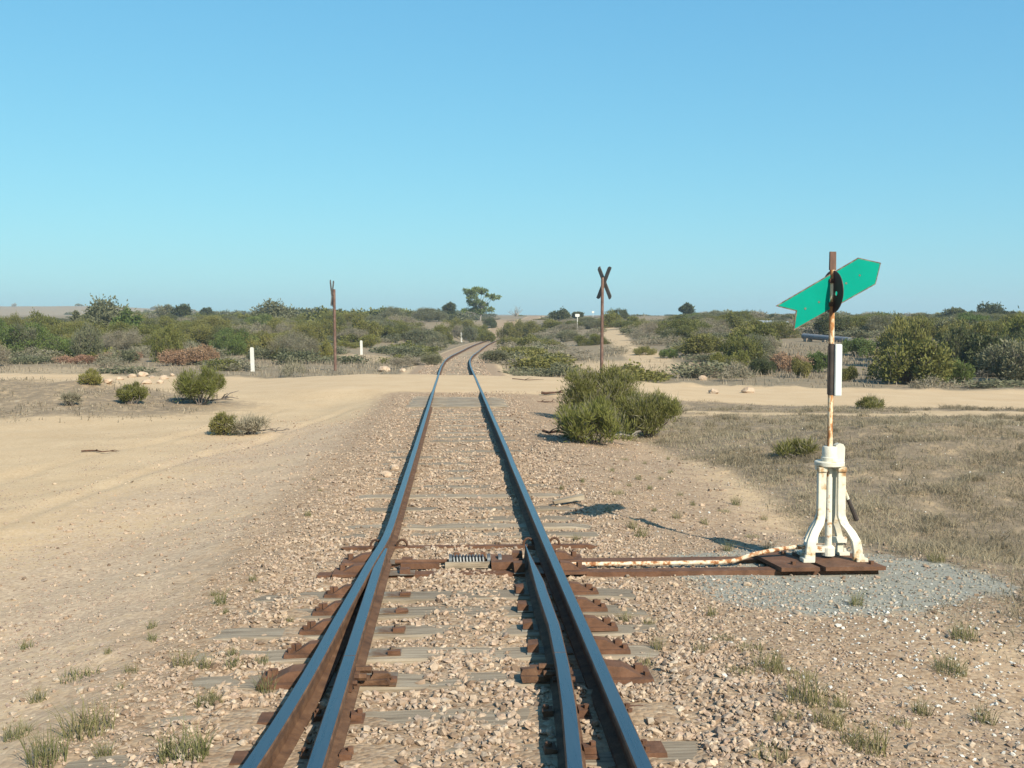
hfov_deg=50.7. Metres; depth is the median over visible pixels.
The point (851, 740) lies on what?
grass tuft
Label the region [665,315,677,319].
shrub
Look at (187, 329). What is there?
shrub
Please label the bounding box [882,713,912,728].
grass tuft
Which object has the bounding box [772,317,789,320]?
shrub
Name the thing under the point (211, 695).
grass tuft
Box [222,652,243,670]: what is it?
grass tuft
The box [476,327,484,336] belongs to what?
shrub
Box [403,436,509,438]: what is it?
sleeper
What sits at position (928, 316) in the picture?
shrub
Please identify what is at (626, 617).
grass tuft
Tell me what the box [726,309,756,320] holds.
shrub
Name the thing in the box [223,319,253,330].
shrub
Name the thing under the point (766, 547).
grass tuft
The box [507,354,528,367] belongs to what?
shrub
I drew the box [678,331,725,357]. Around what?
shrub
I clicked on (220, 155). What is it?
sky
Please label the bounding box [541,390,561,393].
fallen branch
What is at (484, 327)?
shrub
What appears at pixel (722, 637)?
grass tuft
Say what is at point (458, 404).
sleeper
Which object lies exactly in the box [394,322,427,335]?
shrub
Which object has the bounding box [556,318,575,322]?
shrub
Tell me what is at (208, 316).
shrub
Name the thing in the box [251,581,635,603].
sleeper
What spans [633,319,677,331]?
shrub
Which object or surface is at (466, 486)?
sleeper
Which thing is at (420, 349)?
scrub
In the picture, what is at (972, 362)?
shrub
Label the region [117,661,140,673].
grass tuft
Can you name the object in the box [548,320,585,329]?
shrub
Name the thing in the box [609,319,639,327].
shrub
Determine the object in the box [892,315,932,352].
shrub
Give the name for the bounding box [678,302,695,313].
tree
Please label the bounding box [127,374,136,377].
rock
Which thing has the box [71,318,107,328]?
shrub
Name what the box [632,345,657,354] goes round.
shrub
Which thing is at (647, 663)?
grass tuft
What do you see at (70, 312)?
plain bushes
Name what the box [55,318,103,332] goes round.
shrub
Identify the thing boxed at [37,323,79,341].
shrub
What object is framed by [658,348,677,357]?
shrub
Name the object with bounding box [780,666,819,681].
grass tuft
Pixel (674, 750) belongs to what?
sleeper
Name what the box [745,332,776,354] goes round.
shrub
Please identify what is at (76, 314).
tree
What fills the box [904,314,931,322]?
shrub
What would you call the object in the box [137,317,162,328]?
shrub
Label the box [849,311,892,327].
shrub
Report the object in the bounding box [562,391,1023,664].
dry grass
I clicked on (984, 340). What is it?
shrub
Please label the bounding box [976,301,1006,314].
tree
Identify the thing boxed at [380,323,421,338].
shrub
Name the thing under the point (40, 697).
grass tuft
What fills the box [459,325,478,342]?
shrub
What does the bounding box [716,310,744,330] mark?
shrub
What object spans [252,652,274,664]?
grass tuft
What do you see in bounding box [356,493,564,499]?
sleeper
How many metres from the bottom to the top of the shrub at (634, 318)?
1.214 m
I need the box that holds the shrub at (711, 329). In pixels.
[691,323,735,335]
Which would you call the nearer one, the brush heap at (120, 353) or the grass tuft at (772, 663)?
the grass tuft at (772, 663)
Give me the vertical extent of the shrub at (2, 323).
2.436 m
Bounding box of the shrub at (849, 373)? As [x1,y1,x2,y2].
[842,363,858,380]
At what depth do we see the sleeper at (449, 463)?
12.97 m
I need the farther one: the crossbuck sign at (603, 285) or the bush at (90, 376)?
the crossbuck sign at (603, 285)
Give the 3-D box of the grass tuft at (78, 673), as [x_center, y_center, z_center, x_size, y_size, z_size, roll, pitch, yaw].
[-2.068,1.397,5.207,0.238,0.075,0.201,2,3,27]
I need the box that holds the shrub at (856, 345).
[841,336,877,355]
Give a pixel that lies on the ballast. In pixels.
(722, 740)
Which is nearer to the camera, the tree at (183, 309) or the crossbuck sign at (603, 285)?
the crossbuck sign at (603, 285)
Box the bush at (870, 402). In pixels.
[854,392,887,408]
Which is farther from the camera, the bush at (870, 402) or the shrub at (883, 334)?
the shrub at (883, 334)
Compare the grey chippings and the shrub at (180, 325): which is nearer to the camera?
the grey chippings
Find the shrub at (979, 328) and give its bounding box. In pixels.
[962,316,1000,337]
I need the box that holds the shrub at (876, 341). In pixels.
[871,323,888,351]
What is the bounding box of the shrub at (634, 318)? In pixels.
[626,316,644,320]
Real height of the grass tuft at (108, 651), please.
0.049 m
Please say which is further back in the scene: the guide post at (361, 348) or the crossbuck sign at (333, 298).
the guide post at (361, 348)
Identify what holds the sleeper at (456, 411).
on the ballast
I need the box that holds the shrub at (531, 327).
[521,318,561,334]
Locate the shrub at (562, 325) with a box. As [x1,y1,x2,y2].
[553,323,584,330]
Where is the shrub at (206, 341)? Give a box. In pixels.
[197,324,248,347]
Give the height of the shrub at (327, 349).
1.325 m
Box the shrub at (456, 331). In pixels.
[450,324,463,338]
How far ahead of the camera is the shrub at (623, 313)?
149.02 m
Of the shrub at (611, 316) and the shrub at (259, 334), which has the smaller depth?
the shrub at (259, 334)
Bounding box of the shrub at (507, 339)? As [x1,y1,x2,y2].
[495,335,520,345]
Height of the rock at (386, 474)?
0.086 m
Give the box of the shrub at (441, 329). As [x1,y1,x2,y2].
[434,322,453,345]
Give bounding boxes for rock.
[103,378,112,383]
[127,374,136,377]
[137,372,148,376]
[141,379,151,383]
[159,375,168,378]
[377,366,389,371]
[381,471,392,476]
[390,464,398,469]
[698,375,706,379]
[708,388,718,393]
[741,387,754,392]
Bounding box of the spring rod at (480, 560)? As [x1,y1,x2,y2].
[395,552,521,569]
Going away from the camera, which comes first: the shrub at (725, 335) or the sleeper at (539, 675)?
the sleeper at (539, 675)
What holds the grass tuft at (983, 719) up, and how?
on the ground at (26, 452)
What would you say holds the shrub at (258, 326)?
on the ground at (26, 452)
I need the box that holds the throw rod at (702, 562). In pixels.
[572,542,805,565]
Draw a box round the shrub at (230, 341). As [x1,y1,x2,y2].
[208,326,259,355]
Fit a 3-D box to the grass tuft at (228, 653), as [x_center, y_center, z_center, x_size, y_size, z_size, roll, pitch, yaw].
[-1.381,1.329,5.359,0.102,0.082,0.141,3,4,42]
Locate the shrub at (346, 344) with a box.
[337,341,358,348]
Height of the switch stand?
2.143 m
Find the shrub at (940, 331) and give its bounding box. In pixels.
[933,320,974,339]
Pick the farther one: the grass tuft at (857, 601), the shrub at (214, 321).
the shrub at (214, 321)
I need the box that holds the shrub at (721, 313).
[711,311,747,320]
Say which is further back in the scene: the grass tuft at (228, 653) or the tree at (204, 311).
the tree at (204, 311)
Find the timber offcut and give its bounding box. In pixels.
[552,494,584,503]
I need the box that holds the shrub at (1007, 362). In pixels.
[973,336,1023,381]
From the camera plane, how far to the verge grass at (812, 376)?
40.65 m
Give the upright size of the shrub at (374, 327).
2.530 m
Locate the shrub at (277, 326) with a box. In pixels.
[272,320,296,332]
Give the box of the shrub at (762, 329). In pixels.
[733,319,782,345]
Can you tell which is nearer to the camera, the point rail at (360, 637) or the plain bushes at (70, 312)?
the point rail at (360, 637)
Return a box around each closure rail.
[306,656,359,767]
[550,652,585,767]
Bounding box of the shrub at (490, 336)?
[476,331,495,341]
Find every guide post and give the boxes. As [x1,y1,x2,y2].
[250,347,254,371]
[360,340,362,354]
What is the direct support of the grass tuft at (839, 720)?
on the ground at (26, 452)
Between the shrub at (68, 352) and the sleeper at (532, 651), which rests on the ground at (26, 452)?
the shrub at (68, 352)
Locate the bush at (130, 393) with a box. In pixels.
[114,380,150,403]
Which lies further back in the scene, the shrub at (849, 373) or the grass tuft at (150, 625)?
the shrub at (849, 373)
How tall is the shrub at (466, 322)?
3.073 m
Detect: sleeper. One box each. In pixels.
[64,739,697,767]
[143,703,690,726]
[189,636,661,664]
[191,659,656,691]
[205,614,659,640]
[245,596,647,619]
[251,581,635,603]
[339,531,598,538]
[347,523,590,531]
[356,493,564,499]
[364,506,577,512]
[374,477,469,480]
[382,462,473,465]
[382,484,550,489]
[386,450,521,452]
[390,469,537,472]
[391,456,483,459]
[400,440,518,442]
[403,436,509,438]
[403,515,573,522]
[406,404,506,406]
[406,413,501,415]
[407,404,501,405]
[407,405,507,408]
[407,411,505,412]
[408,402,496,404]
[408,416,506,417]
[409,401,503,402]
[410,403,508,404]
[411,399,502,401]
[411,402,505,402]
[412,398,491,399]
[413,397,496,398]
[415,432,487,434]
[418,398,499,398]
[420,419,513,420]
[421,422,509,423]
[428,425,506,426]
[429,429,512,430]
[431,369,477,369]
[435,367,479,367]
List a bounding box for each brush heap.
[51,354,96,363]
[95,351,145,360]
[156,348,205,365]
[182,343,220,363]
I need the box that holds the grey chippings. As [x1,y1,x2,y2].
[645,539,1022,633]
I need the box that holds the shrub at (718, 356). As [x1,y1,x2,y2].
[708,352,729,369]
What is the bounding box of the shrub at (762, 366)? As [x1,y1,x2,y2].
[748,357,776,374]
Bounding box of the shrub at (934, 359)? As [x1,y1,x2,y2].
[862,336,958,384]
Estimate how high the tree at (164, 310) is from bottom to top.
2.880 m
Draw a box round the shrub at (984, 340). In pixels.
[964,328,1023,364]
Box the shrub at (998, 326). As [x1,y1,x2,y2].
[986,317,1020,336]
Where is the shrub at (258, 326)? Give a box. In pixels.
[228,321,279,335]
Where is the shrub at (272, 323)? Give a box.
[263,315,290,333]
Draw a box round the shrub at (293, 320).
[279,317,302,323]
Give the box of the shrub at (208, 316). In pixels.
[200,315,220,323]
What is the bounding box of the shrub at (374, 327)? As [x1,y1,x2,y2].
[351,312,383,340]
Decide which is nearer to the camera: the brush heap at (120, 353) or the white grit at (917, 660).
the white grit at (917, 660)
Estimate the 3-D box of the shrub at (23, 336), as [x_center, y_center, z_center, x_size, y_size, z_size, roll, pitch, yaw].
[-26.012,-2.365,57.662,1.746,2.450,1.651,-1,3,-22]
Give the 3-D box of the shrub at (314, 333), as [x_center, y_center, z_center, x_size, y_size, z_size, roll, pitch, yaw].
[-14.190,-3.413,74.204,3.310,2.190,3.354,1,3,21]
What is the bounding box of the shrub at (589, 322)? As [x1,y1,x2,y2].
[575,316,604,328]
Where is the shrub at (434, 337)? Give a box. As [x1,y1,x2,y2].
[423,328,448,349]
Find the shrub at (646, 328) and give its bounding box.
[638,320,663,334]
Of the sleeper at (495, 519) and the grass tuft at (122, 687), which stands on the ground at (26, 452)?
the grass tuft at (122, 687)
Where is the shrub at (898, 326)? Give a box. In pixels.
[878,312,924,357]
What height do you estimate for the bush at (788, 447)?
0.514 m
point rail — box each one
[343,548,391,665]
[523,544,566,662]
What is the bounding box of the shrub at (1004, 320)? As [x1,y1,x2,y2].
[996,314,1016,327]
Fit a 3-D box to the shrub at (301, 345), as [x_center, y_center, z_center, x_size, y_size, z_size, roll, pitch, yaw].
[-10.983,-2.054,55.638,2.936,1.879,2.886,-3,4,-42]
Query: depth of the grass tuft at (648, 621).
5.99 m
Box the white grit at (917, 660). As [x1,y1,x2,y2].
[577,425,1023,767]
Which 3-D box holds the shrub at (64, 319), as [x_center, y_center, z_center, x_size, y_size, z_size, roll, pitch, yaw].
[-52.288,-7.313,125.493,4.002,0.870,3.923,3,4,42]
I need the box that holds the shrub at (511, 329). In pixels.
[495,318,527,339]
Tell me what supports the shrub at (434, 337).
on the ground at (26, 452)
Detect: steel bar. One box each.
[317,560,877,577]
[341,550,765,566]
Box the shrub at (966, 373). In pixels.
[940,356,975,382]
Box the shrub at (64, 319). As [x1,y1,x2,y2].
[52,318,70,321]
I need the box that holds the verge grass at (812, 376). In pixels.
[0,338,1020,422]
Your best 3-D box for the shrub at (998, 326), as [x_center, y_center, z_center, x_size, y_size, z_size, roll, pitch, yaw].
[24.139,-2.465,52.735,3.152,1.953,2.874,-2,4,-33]
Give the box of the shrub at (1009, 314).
[992,313,1013,318]
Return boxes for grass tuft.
[0,709,37,742]
[4,713,75,767]
[10,636,35,650]
[13,680,57,703]
[41,683,130,742]
[53,663,102,684]
[77,734,123,758]
[101,646,115,654]
[113,680,127,690]
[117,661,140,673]
[143,630,157,642]
[143,704,222,765]
[144,618,158,629]
[160,644,213,667]
[181,684,232,707]
[191,646,224,669]
[206,585,231,605]
[222,647,241,657]
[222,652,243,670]
[248,669,277,694]
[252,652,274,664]
[607,609,638,621]
[609,489,625,494]
[620,516,638,528]
[629,524,651,536]
[635,653,654,667]
[637,617,660,624]
[643,628,668,649]
[672,509,681,518]
[690,640,715,653]
[703,604,718,615]
[711,633,736,641]
[721,537,737,551]
[723,661,758,675]
[729,495,741,505]
[732,639,762,652]
[739,643,790,674]
[742,737,794,764]
[744,532,759,537]
[755,538,775,549]
[766,665,852,708]
[773,704,805,722]
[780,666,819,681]
[804,691,854,730]
[823,710,898,757]
[829,685,853,708]
[847,586,869,606]
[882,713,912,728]
[906,692,943,715]
[924,547,946,562]
[925,646,984,678]
[942,613,989,641]
[969,698,1005,724]
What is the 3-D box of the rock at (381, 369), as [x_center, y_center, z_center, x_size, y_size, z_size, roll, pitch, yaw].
[-5.072,-0.561,42.722,0.539,0.320,0.455,1,3,25]
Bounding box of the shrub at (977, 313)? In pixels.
[969,312,987,315]
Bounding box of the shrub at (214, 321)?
[186,316,232,329]
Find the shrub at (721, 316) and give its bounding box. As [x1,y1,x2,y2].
[705,314,726,319]
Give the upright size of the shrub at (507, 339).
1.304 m
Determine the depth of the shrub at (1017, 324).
49.91 m
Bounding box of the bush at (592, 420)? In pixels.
[552,392,641,444]
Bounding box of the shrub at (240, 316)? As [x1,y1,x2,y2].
[233,314,256,319]
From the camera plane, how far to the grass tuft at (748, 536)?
8.58 m
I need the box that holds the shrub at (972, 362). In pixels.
[956,343,988,374]
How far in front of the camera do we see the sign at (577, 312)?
174.43 m
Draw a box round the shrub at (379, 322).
[348,320,387,336]
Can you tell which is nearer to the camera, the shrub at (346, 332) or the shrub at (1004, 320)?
the shrub at (1004, 320)
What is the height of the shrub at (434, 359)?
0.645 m
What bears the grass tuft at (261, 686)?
on the ground at (26, 452)
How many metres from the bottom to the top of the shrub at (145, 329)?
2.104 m
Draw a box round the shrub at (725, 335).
[709,329,729,340]
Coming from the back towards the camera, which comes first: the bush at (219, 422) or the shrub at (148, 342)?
the shrub at (148, 342)
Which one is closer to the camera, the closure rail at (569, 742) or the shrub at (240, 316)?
the closure rail at (569, 742)
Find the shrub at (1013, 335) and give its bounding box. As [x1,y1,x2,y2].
[1001,329,1023,340]
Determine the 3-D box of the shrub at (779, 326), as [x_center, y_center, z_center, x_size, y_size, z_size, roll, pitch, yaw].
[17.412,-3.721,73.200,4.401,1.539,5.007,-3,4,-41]
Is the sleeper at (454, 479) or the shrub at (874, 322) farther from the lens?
the shrub at (874, 322)
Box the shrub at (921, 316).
[905,313,936,320]
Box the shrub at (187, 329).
[181,323,213,335]
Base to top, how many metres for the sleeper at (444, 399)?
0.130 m
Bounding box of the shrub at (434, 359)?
[419,352,443,364]
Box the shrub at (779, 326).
[737,318,801,337]
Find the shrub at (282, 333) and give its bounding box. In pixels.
[261,329,299,339]
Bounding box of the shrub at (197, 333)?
[159,322,216,345]
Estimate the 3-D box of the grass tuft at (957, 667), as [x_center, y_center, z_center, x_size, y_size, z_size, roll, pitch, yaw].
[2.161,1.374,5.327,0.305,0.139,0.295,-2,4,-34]
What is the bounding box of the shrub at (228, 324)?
[215,319,250,334]
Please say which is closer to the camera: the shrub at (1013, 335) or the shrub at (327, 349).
the shrub at (1013, 335)
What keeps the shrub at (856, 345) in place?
on the ground at (26, 452)
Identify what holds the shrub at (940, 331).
on the ground at (26, 452)
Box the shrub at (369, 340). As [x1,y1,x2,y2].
[356,334,381,347]
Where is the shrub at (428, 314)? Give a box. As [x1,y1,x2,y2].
[409,307,447,320]
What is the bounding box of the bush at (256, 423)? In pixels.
[227,411,272,434]
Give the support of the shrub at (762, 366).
on the ground at (26, 452)
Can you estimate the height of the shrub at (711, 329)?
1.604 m
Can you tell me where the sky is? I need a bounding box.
[0,0,1023,315]
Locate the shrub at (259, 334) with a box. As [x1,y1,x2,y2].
[210,328,287,352]
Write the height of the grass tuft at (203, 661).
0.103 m
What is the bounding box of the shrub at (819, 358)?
[803,350,827,371]
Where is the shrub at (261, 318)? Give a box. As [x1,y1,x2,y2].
[243,312,271,330]
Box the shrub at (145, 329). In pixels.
[99,320,161,348]
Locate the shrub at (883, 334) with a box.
[878,311,921,348]
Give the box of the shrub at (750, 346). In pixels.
[718,332,766,361]
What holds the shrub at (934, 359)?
on the ground at (26, 452)
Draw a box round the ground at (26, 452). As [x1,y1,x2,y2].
[0,306,1023,767]
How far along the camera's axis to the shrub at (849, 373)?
35.87 m
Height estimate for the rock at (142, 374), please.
0.225 m
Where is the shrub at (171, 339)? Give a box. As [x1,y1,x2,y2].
[149,319,183,361]
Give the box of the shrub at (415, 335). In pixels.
[401,328,434,342]
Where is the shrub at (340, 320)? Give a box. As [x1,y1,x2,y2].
[315,311,346,325]
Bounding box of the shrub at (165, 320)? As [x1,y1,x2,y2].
[142,314,178,327]
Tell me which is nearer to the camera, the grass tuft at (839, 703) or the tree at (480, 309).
the grass tuft at (839, 703)
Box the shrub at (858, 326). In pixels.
[840,320,884,331]
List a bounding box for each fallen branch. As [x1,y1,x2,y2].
[81,449,116,451]
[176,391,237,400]
[261,427,289,430]
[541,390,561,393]
[542,428,561,433]
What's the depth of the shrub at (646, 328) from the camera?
85.83 m
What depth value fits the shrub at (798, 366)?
37.82 m
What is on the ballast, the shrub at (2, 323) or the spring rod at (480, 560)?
the spring rod at (480, 560)
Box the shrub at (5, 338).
[0,320,70,353]
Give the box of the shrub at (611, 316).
[598,309,623,327]
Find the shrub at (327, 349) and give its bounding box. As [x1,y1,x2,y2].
[314,339,333,357]
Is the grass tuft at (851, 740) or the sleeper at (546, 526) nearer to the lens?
the grass tuft at (851, 740)
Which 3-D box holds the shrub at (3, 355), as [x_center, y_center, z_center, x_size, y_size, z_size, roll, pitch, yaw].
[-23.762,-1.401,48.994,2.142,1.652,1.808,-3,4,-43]
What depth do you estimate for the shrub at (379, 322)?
94.38 m
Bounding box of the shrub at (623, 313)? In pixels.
[613,307,629,318]
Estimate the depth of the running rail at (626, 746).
5.37 m
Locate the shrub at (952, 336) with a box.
[936,321,975,360]
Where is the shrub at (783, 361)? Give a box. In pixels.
[769,351,813,372]
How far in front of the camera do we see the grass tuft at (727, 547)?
8.00 m
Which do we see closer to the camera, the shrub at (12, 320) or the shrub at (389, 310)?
the shrub at (12, 320)
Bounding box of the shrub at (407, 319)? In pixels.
[384,314,417,322]
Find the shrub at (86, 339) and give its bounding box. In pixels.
[68,317,103,355]
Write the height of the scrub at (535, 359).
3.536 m
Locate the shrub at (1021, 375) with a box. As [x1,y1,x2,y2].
[1004,337,1023,380]
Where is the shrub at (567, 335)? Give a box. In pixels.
[547,329,581,340]
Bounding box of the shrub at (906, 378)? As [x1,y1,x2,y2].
[892,371,912,383]
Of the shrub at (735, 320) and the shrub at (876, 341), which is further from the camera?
the shrub at (735, 320)
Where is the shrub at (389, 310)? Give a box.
[377,306,406,318]
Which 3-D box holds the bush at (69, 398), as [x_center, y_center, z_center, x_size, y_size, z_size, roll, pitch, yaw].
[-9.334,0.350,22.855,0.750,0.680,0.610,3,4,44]
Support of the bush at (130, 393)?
on the ground at (26, 452)
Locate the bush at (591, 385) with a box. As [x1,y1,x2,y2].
[555,360,645,415]
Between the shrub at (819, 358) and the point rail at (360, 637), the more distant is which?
the shrub at (819, 358)
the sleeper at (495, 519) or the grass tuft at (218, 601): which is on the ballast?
the sleeper at (495, 519)
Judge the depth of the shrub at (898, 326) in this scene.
44.18 m
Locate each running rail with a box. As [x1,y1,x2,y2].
[241,340,488,767]
[469,340,652,767]
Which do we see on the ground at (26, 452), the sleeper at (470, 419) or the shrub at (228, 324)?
the shrub at (228, 324)
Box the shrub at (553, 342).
[541,339,565,348]
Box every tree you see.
[69,310,81,324]
[75,293,140,327]
[108,306,144,328]
[153,304,173,315]
[169,303,192,317]
[198,307,216,315]
[249,298,297,319]
[441,301,456,314]
[460,286,501,320]
[508,304,521,320]
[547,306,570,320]
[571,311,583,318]
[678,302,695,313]
[942,307,965,315]
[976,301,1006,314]
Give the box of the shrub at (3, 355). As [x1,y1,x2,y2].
[0,343,13,365]
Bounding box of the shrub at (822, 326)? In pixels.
[811,312,852,335]
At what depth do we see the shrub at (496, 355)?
49.58 m
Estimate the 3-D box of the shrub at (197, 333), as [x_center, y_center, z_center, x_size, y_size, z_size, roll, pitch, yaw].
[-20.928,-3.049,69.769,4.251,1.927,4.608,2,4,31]
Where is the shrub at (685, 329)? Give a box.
[664,321,726,337]
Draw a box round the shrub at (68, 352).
[57,337,74,353]
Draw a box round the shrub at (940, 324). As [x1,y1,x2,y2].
[930,315,969,334]
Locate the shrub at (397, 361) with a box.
[387,354,420,367]
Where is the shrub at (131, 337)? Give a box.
[102,325,150,349]
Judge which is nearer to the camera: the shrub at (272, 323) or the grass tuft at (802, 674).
the grass tuft at (802, 674)
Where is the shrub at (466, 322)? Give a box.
[441,316,479,335]
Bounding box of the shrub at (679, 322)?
[654,315,716,335]
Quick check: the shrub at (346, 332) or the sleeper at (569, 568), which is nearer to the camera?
the sleeper at (569, 568)
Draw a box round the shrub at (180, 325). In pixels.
[169,318,192,332]
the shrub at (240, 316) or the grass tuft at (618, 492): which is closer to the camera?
the grass tuft at (618, 492)
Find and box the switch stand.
[751,252,885,571]
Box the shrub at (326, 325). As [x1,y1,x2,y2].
[282,319,345,336]
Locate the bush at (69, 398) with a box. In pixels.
[58,388,86,405]
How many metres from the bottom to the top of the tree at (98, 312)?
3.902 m
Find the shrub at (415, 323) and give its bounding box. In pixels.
[403,322,423,328]
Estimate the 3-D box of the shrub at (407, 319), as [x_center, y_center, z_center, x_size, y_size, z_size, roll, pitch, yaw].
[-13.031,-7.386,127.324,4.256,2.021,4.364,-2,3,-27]
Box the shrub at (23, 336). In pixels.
[10,318,41,354]
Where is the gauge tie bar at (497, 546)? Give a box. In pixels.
[341,537,597,550]
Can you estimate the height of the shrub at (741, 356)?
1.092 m
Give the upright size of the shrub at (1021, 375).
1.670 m
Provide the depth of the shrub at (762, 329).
57.38 m
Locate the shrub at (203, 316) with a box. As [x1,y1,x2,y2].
[194,315,211,320]
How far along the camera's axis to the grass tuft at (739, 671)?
5.05 m
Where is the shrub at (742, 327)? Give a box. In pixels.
[727,321,769,337]
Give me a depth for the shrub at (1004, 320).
61.38 m
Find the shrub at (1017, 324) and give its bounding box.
[998,306,1023,337]
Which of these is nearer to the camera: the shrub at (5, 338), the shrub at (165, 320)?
the shrub at (5, 338)
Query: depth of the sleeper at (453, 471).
12.38 m
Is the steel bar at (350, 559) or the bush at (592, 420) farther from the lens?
the bush at (592, 420)
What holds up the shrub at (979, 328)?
on the ground at (26, 452)
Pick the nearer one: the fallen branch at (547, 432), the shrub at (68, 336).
the fallen branch at (547, 432)
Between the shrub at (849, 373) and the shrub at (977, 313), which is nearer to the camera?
the shrub at (849, 373)
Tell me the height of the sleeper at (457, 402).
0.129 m
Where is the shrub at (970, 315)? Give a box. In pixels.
[955,312,989,319]
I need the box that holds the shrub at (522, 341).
[516,333,549,345]
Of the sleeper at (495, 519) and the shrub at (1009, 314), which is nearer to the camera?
the sleeper at (495, 519)
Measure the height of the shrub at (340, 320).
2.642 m
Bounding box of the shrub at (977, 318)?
[955,312,992,324]
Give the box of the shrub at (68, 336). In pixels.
[58,333,103,342]
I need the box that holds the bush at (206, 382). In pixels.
[168,365,228,404]
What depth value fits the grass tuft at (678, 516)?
9.44 m
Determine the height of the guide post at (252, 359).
1.182 m
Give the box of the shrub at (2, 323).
[0,315,9,343]
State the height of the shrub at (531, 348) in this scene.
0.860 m
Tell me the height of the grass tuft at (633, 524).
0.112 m
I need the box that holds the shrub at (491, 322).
[482,316,497,327]
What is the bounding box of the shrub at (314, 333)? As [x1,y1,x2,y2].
[283,319,326,344]
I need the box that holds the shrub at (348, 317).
[339,310,364,324]
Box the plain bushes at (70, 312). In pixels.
[11,303,155,314]
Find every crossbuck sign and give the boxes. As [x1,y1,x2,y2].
[330,280,336,370]
[596,266,611,371]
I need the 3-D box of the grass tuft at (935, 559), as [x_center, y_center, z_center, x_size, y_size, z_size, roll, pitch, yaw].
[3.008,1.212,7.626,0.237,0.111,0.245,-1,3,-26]
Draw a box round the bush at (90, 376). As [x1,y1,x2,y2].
[77,367,102,384]
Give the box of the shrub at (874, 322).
[863,313,897,332]
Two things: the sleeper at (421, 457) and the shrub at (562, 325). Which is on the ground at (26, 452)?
the shrub at (562, 325)
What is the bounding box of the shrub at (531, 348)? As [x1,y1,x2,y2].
[512,345,544,352]
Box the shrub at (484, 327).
[472,324,490,333]
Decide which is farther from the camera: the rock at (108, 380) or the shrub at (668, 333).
the shrub at (668, 333)
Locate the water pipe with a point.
(805, 337)
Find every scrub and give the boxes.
[3,321,462,377]
[19,305,500,322]
[487,316,1023,389]
[518,309,1023,319]
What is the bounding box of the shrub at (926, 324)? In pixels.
[909,315,938,339]
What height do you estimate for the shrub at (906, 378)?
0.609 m
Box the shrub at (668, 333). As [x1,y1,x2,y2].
[660,327,689,339]
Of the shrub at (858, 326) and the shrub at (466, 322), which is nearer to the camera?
the shrub at (858, 326)
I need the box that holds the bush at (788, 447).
[768,432,820,460]
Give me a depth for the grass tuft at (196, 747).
4.03 m
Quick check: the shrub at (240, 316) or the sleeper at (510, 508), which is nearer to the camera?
the sleeper at (510, 508)
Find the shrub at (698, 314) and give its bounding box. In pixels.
[685,313,714,319]
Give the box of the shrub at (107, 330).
[95,322,155,347]
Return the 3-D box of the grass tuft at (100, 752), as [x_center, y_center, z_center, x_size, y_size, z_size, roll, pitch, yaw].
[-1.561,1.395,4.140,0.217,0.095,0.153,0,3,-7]
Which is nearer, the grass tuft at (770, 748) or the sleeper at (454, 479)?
the grass tuft at (770, 748)
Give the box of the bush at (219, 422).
[204,409,241,434]
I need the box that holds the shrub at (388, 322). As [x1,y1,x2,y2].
[366,319,403,327]
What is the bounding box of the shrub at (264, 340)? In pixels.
[244,332,279,358]
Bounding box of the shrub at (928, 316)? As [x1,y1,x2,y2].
[907,312,939,319]
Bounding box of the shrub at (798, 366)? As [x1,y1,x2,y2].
[790,354,812,377]
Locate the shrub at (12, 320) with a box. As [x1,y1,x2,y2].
[0,310,31,326]
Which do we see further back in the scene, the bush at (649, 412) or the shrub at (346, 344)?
the shrub at (346, 344)
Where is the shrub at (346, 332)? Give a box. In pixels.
[336,327,368,339]
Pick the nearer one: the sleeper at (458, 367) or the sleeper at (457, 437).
the sleeper at (457, 437)
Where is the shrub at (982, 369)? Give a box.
[974,341,1005,372]
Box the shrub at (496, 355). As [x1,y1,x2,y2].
[479,349,510,362]
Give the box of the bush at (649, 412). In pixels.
[614,387,684,437]
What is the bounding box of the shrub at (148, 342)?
[140,325,188,353]
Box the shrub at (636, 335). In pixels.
[622,331,655,339]
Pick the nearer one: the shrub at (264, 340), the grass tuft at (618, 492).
the grass tuft at (618, 492)
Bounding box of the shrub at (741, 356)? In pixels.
[728,350,750,367]
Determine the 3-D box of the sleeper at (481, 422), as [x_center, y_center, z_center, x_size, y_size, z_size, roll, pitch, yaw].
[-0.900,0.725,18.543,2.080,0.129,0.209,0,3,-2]
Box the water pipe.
[801,333,851,341]
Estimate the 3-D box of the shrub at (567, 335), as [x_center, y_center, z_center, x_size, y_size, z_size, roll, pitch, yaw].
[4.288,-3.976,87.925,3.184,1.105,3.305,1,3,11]
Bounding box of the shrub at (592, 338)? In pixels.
[574,334,606,345]
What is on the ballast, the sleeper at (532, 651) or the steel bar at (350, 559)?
the sleeper at (532, 651)
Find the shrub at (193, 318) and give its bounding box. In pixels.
[174,315,199,321]
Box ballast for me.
[38,356,1023,767]
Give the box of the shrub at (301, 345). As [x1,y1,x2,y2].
[266,327,322,357]
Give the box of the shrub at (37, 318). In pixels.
[27,307,60,327]
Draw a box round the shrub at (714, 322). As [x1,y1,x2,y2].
[683,316,730,328]
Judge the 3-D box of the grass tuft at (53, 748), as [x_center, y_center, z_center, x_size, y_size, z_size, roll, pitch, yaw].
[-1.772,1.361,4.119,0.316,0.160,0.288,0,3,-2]
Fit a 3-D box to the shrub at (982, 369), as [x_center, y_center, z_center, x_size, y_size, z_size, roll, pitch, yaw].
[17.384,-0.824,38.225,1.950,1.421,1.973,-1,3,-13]
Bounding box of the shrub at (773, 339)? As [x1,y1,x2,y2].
[757,333,783,355]

